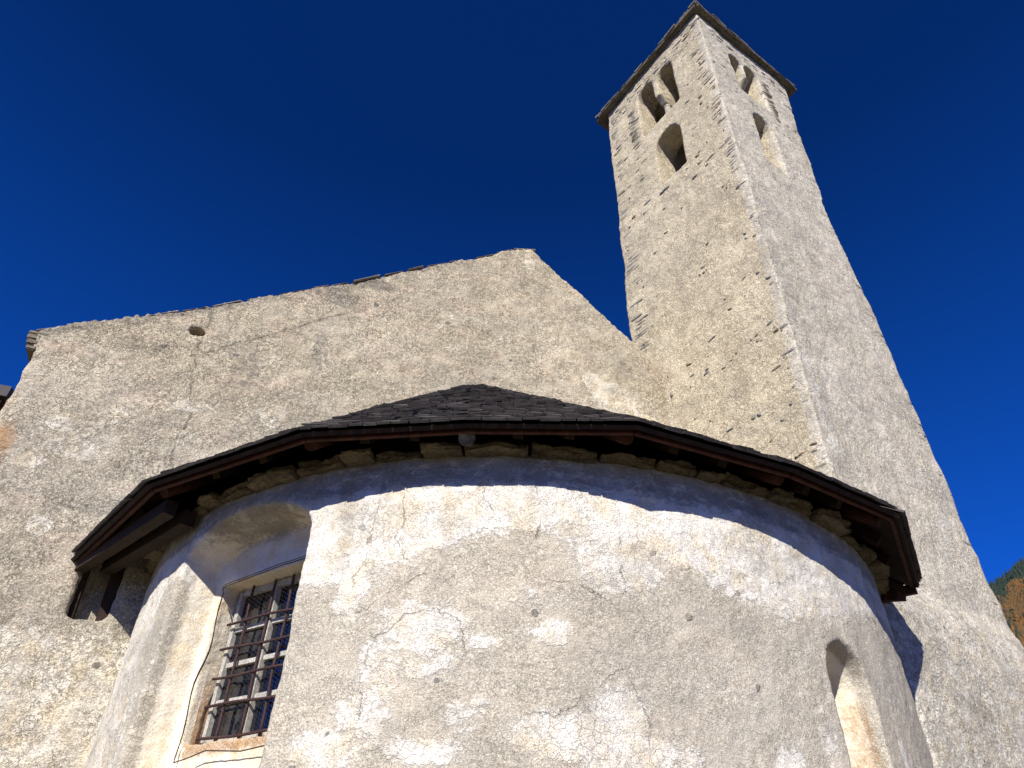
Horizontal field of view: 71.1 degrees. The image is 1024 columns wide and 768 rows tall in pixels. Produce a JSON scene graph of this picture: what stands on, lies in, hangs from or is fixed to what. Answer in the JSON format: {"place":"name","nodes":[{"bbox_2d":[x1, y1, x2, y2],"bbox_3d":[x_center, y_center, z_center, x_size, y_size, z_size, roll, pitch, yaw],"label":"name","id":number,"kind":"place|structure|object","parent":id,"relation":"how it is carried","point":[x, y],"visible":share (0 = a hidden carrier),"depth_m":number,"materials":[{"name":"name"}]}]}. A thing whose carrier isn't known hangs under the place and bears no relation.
{"place":"outdoors","nodes":[
{"label":"outdoors","id":0,"kind":"place"},
{"bbox_2d":[0,0,1023,584],"label":"sky","id":1,"kind":"structure","parent":0,"point":[161,156],"materials":[{"name":"blue"}]},
{"label":"ground","id":2,"kind":"structure","parent":0,"visible":0},
{"bbox_2d":[0,385,13,410],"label":"chalet","id":3,"kind":"object","parent":2,"relation":"on","point":[6,392],"visible":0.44,"depth_m":13.28,"materials":[{"name":"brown wood"}]},
{"bbox_2d":[0,248,933,767],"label":"church","id":4,"kind":"structure","parent":2,"relation":"on","point":[494,510],"depth_m":4.87,"materials":[{"name":"paint"}]},
{"bbox_2d":[200,574,300,743],"bbox_3d":[-1.659,1.857,4.898,0.936,1.090,0.056,-21,-44,26],"label":"window","id":5,"kind":"structure","parent":4,"relation":"in","point":[218,696],"depth_m":4.96,"materials":[{"name":"white paint"}]},
{"bbox_2d":[595,0,1023,767],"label":"bell tower","id":6,"kind":"structure","parent":2,"relation":"on","point":[753,322],"depth_m":9.88,"materials":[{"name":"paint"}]},
{"bbox_3d":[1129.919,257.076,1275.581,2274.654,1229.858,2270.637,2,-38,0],"label":"mountain","id":7,"kind":"structure","parent":0,"visible":0},
{"bbox_2d":[988,557,1023,591],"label":"spruce forest","id":8,"kind":"object","parent":7,"relation":"on","point":[1016,570],"visible":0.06,"depth_m":1411.50,"materials":[{"name":"green plant"}]},
{"bbox_2d":[992,574,1023,636],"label":"spruce grove","id":9,"kind":"object","parent":7,"relation":"on","point":[997,593],"visible":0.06,"depth_m":715.20,"materials":[{"name":"green plant"}]},
{"bbox_2d":[993,577,1023,646],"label":"larch forest","id":10,"kind":"object","parent":7,"relation":"on","point":[1015,593],"visible":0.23,"depth_m":585.23,"materials":[{"name":"orange plant"}]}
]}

